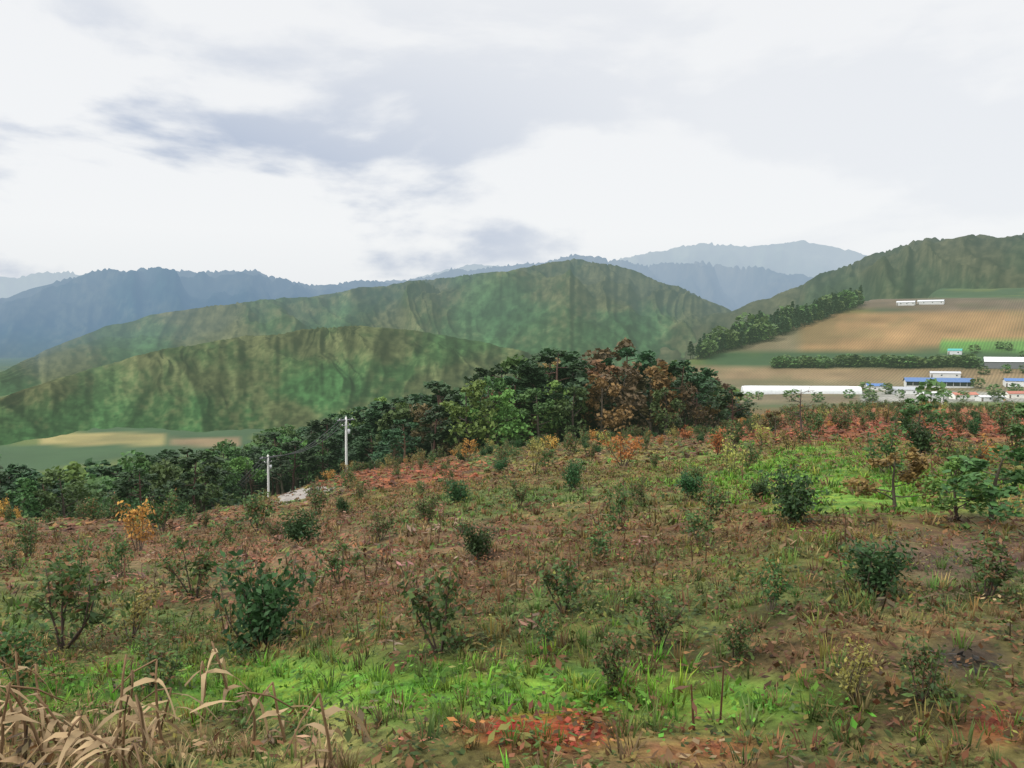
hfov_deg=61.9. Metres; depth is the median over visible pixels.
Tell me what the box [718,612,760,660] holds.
sapling bush
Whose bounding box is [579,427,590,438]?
sapling bush
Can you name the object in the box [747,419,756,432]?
sapling bush
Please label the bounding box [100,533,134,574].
sapling bush
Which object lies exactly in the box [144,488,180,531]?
sapling bush
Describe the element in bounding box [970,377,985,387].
farm yard tree
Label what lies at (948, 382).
building
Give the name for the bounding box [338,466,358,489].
sapling bush
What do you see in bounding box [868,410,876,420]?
sapling bush
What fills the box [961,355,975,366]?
farm tree
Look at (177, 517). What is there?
sapling bush
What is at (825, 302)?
conifer tree
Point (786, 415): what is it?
sapling bush
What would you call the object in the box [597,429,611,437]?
sapling bush
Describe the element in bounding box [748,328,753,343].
conifer tree
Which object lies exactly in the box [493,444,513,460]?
sapling bush
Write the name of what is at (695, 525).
sapling bush
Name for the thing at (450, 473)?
sapling bush
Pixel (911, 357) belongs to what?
farm tree
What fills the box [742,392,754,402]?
farm yard tree
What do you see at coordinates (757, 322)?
conifer tree
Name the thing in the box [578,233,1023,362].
mountain
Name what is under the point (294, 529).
sapling bush
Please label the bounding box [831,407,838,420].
sapling bush
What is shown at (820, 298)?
conifer tree
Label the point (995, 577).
sapling bush
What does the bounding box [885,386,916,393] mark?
white farm house
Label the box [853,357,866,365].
farm tree
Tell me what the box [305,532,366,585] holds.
sapling bush
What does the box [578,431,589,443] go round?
sapling bush
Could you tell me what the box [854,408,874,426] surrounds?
sapling bush
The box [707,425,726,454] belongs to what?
sapling bush
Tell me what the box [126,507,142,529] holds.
sapling bush
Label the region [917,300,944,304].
farm shed
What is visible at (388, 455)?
sapling bush
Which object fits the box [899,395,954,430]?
field tree
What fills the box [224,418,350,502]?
utility pole wires
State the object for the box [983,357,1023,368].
building
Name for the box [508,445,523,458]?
sapling bush
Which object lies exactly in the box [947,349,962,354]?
hut
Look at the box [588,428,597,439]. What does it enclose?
sapling bush
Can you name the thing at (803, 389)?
long farm greenhouse
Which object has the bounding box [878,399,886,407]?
sapling bush
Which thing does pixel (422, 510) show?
sapling bush
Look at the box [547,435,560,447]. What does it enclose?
sapling bush
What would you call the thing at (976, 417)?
sapling bush
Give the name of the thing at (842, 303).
conifer tree
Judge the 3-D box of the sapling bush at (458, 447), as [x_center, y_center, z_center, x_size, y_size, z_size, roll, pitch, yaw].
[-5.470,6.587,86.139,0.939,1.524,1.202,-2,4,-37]
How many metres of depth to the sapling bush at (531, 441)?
58.14 m
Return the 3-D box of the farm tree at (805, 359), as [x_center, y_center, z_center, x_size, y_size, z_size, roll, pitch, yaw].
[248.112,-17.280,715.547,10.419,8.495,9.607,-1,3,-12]
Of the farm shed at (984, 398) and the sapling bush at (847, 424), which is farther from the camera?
the farm shed at (984, 398)
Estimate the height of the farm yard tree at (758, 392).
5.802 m
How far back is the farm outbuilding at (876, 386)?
577.40 m
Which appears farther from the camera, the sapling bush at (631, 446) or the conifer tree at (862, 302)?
the conifer tree at (862, 302)
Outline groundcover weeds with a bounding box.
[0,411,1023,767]
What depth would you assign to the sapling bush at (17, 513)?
55.05 m
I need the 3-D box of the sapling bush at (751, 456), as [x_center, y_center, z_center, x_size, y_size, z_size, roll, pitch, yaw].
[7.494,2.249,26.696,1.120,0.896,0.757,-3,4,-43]
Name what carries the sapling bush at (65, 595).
on the terrain
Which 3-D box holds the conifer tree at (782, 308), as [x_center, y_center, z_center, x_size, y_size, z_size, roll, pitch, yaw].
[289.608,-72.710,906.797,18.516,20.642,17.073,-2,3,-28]
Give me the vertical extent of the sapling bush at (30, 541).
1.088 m
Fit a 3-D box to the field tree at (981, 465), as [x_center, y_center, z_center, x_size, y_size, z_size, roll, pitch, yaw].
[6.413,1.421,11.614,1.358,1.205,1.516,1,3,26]
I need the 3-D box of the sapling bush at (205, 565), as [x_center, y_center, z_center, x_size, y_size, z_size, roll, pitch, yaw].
[-4.908,2.710,13.151,1.420,1.178,0.649,-3,4,-40]
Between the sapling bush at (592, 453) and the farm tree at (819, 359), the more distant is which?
the farm tree at (819, 359)
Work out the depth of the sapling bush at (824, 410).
74.30 m
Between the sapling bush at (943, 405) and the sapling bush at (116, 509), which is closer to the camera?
the sapling bush at (116, 509)
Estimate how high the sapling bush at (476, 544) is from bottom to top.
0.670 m
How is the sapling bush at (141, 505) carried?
on the terrain
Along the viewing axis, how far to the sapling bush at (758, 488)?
15.62 m
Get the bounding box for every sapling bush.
[0,494,15,517]
[0,539,25,572]
[0,614,55,690]
[1,503,15,520]
[14,507,22,518]
[15,514,41,558]
[18,520,43,540]
[18,557,125,648]
[39,506,60,526]
[49,531,98,597]
[74,502,82,517]
[75,500,88,520]
[76,497,110,520]
[95,507,108,519]
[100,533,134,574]
[105,491,127,522]
[109,574,164,639]
[115,498,158,550]
[123,500,148,520]
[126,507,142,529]
[133,626,188,693]
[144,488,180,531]
[145,502,170,527]
[151,523,231,598]
[171,510,179,519]
[174,500,191,515]
[182,503,198,523]
[200,508,211,526]
[207,513,246,543]
[209,525,321,658]
[237,488,275,533]
[257,488,272,506]
[262,520,287,540]
[277,505,327,545]
[303,480,321,496]
[304,482,329,514]
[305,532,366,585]
[320,470,337,482]
[320,471,329,480]
[334,492,350,512]
[337,460,355,478]
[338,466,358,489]
[347,460,360,472]
[347,470,361,495]
[353,460,363,470]
[356,480,365,498]
[366,509,397,540]
[367,460,374,470]
[374,458,381,467]
[377,463,386,475]
[379,453,394,465]
[385,458,395,468]
[390,562,474,653]
[391,465,401,478]
[405,453,418,467]
[412,449,424,461]
[414,493,442,522]
[415,480,425,493]
[417,448,427,461]
[417,456,423,469]
[426,453,437,465]
[435,444,442,458]
[436,463,461,481]
[440,477,471,502]
[453,442,462,453]
[453,517,498,559]
[454,450,469,461]
[460,438,476,460]
[479,449,486,455]
[484,442,493,453]
[491,457,512,472]
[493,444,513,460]
[494,444,508,463]
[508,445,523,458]
[508,478,529,507]
[513,439,522,447]
[520,438,552,474]
[528,552,592,612]
[529,437,542,451]
[532,606,560,648]
[536,443,556,468]
[540,433,559,448]
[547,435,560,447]
[559,456,585,487]
[561,433,582,455]
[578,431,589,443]
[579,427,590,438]
[580,437,588,445]
[582,440,599,462]
[585,518,615,559]
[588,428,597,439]
[590,632,636,690]
[591,430,643,466]
[592,444,604,451]
[596,427,618,452]
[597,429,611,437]
[603,480,634,530]
[617,428,624,444]
[626,476,648,504]
[631,425,641,436]
[634,590,693,648]
[639,435,651,450]
[643,431,651,439]
[649,453,660,466]
[666,424,676,442]
[672,469,704,499]
[677,425,692,439]
[679,505,714,543]
[683,462,710,485]
[693,425,703,435]
[695,432,704,443]
[697,479,729,519]
[706,426,715,435]
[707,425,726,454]
[708,429,729,451]
[717,419,750,448]
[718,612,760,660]
[719,431,748,475]
[720,419,728,425]
[739,440,764,466]
[743,418,754,430]
[744,554,796,612]
[746,472,771,499]
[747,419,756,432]
[751,423,774,446]
[752,413,765,423]
[757,456,834,525]
[765,413,779,430]
[776,424,797,452]
[782,404,798,429]
[782,406,789,417]
[791,406,801,420]
[792,428,810,443]
[794,408,820,429]
[801,413,828,439]
[816,407,829,418]
[818,406,830,419]
[827,410,852,430]
[829,637,883,701]
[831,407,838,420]
[833,405,845,416]
[833,525,918,600]
[840,404,853,428]
[852,403,868,416]
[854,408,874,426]
[859,402,870,416]
[859,416,906,472]
[865,400,873,411]
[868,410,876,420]
[872,405,882,419]
[875,403,896,422]
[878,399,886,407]
[885,399,892,411]
[885,423,900,436]
[891,406,901,414]
[893,408,916,432]
[896,399,904,408]
[898,631,955,704]
[902,414,938,454]
[922,401,930,417]
[930,428,997,481]
[939,402,947,414]
[943,532,1023,599]
[946,404,954,425]
[950,411,970,432]
[955,405,961,412]
[963,413,984,435]
[968,408,981,416]
[972,414,981,421]
[974,432,998,462]
[985,405,991,415]
[989,399,1016,428]
[991,411,1023,448]
[1003,399,1021,420]
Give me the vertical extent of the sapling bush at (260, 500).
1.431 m
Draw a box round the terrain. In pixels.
[0,288,1023,767]
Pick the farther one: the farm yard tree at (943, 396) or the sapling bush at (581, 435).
the farm yard tree at (943, 396)
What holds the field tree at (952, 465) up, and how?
on the terrain
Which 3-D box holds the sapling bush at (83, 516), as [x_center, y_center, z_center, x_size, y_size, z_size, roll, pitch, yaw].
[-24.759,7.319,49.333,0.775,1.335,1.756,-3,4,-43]
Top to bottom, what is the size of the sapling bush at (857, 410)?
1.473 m
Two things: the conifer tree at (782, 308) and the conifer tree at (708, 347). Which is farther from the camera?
the conifer tree at (782, 308)
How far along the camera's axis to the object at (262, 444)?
176.98 m
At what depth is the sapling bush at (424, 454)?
72.38 m
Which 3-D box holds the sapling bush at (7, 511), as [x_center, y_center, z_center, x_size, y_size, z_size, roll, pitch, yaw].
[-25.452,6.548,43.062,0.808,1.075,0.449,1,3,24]
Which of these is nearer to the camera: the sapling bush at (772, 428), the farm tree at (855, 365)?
the sapling bush at (772, 428)
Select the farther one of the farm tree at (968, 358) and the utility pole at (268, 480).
the farm tree at (968, 358)
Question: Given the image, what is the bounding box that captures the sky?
[0,0,1023,284]
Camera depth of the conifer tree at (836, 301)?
942.81 m
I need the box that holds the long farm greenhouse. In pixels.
[741,386,861,393]
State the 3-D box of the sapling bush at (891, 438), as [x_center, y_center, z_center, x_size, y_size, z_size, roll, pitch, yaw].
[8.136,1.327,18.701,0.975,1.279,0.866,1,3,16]
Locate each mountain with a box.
[0,258,730,395]
[0,267,403,357]
[0,271,80,297]
[0,325,558,444]
[385,254,813,310]
[413,240,866,278]
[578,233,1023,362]
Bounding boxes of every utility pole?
[260,455,274,496]
[337,417,354,470]
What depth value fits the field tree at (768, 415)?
45.81 m
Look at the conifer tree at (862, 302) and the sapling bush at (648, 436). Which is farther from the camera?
the conifer tree at (862, 302)
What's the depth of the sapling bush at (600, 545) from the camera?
10.13 m
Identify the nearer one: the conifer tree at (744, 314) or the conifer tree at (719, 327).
the conifer tree at (719, 327)
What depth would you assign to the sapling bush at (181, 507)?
61.71 m
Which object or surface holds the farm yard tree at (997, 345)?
on the terrain
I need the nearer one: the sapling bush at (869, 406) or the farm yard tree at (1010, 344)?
the sapling bush at (869, 406)
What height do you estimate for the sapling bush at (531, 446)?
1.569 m
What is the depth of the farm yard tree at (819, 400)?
466.83 m
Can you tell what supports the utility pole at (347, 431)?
on the terrain
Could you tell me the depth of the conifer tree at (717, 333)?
802.59 m
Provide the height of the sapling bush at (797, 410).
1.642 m
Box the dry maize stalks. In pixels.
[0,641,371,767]
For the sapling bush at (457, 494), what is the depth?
23.50 m
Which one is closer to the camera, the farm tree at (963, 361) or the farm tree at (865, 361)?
the farm tree at (963, 361)
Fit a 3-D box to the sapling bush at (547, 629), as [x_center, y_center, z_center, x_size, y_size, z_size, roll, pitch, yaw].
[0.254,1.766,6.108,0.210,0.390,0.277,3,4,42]
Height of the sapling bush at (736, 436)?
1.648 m
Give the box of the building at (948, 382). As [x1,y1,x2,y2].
[903,377,975,387]
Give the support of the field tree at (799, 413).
on the terrain
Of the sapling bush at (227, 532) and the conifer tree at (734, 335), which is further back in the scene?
the conifer tree at (734, 335)
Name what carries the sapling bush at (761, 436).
on the terrain
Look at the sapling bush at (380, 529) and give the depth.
16.21 m
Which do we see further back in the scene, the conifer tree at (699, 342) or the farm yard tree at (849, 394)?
the conifer tree at (699, 342)
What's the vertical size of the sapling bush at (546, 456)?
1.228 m
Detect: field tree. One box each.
[711,387,761,435]
[757,410,791,435]
[783,386,813,430]
[838,447,951,510]
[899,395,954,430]
[921,456,1002,519]
[928,445,1023,522]
[1006,403,1023,445]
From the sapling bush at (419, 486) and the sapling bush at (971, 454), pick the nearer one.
the sapling bush at (971, 454)
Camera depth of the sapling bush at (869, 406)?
91.40 m
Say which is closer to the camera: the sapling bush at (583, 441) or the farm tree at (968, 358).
the sapling bush at (583, 441)
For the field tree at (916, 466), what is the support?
on the terrain
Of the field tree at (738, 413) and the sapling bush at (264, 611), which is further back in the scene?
the field tree at (738, 413)
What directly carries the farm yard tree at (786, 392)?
on the terrain
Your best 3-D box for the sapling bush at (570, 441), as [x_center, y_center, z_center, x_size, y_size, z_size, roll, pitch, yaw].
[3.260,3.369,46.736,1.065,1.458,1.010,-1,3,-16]
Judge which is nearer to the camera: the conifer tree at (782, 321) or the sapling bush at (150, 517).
the sapling bush at (150, 517)
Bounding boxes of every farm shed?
[896,301,915,305]
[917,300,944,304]
[917,392,947,396]
[948,392,978,398]
[974,395,1005,400]
[1005,391,1023,397]
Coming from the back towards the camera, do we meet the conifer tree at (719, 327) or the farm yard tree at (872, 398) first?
the conifer tree at (719, 327)
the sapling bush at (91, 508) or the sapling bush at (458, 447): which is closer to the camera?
the sapling bush at (91, 508)
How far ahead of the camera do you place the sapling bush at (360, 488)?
32.21 m
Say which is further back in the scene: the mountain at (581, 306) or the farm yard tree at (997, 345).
the mountain at (581, 306)
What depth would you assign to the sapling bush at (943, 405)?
78.98 m
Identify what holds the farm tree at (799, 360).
on the terrain
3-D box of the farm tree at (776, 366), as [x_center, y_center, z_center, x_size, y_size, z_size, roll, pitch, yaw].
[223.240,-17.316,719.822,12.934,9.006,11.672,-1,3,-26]
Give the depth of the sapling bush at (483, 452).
69.33 m
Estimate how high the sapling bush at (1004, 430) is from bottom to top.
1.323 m
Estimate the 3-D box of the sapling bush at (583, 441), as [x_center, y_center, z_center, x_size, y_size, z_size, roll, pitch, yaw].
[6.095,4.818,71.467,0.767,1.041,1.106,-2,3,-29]
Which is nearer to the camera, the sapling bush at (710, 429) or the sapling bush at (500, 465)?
the sapling bush at (500, 465)
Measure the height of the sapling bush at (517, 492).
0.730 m
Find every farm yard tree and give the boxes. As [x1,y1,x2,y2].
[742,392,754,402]
[753,391,763,399]
[782,389,799,400]
[811,392,824,401]
[843,389,855,397]
[858,382,873,392]
[862,388,876,399]
[866,392,878,401]
[878,382,893,393]
[895,389,904,397]
[915,378,947,403]
[935,388,952,402]
[956,390,969,400]
[968,344,980,352]
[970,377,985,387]
[977,366,990,373]
[985,384,1001,394]
[990,390,1006,400]
[994,341,1003,348]
[999,364,1011,372]
[1004,342,1013,349]
[1007,383,1022,390]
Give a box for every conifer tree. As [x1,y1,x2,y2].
[687,341,694,359]
[694,342,710,358]
[694,344,700,359]
[696,339,704,353]
[700,342,711,355]
[703,337,718,356]
[710,326,728,334]
[711,330,729,348]
[720,333,726,351]
[721,330,739,348]
[725,330,737,348]
[734,312,758,329]
[737,330,745,348]
[737,331,747,345]
[738,321,754,343]
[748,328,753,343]
[750,333,755,344]
[753,318,770,339]
[759,321,777,340]
[775,317,780,334]
[778,316,786,335]
[779,306,792,316]
[783,305,794,316]
[784,318,789,333]
[791,315,796,327]
[799,304,809,317]
[801,311,807,323]
[803,308,809,325]
[811,305,817,322]
[816,297,830,311]
[816,310,823,319]
[822,294,832,304]
[822,299,829,318]
[831,294,837,313]
[832,298,839,313]
[834,299,844,309]
[837,289,857,309]
[854,289,862,300]
[858,294,865,304]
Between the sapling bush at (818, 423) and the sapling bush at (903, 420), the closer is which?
the sapling bush at (818, 423)
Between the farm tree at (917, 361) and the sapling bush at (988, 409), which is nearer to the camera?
the sapling bush at (988, 409)
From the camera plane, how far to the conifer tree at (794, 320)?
870.22 m
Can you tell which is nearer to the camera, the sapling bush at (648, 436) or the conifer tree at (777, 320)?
the sapling bush at (648, 436)
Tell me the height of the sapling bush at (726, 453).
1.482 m
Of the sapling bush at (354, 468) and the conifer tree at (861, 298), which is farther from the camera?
the conifer tree at (861, 298)
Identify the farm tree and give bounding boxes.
[769,358,783,367]
[771,356,788,363]
[791,359,800,367]
[793,359,802,367]
[802,356,815,366]
[802,358,813,367]
[814,356,832,367]
[833,355,851,366]
[849,354,865,363]
[850,359,861,366]
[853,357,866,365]
[862,359,870,366]
[874,357,883,365]
[881,353,896,365]
[881,356,899,367]
[888,356,905,367]
[904,354,919,367]
[910,357,924,366]
[912,357,927,367]
[927,358,941,366]
[931,356,948,366]
[945,354,959,363]
[948,356,960,365]
[956,355,972,365]
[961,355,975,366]
[961,357,978,367]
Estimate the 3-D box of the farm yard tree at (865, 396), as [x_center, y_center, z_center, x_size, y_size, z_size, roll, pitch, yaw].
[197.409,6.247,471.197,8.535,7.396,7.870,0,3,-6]
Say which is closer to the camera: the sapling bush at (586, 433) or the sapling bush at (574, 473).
the sapling bush at (574, 473)
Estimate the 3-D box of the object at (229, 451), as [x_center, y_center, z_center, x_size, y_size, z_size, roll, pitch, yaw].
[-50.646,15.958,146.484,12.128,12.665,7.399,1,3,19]
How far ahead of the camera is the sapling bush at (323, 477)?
76.56 m
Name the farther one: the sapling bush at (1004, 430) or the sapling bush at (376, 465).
the sapling bush at (376, 465)
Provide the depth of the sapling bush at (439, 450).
77.99 m
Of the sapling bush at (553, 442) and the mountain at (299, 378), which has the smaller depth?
the sapling bush at (553, 442)
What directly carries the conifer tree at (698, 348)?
on the terrain
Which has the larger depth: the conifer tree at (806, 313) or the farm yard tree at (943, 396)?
the conifer tree at (806, 313)
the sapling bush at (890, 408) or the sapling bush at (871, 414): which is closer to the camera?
the sapling bush at (871, 414)
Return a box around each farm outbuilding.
[864,383,885,389]
[929,371,960,377]
[1003,378,1023,386]
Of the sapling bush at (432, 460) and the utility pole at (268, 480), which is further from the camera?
the utility pole at (268, 480)
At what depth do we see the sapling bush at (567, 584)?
7.24 m
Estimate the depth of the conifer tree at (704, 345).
772.00 m

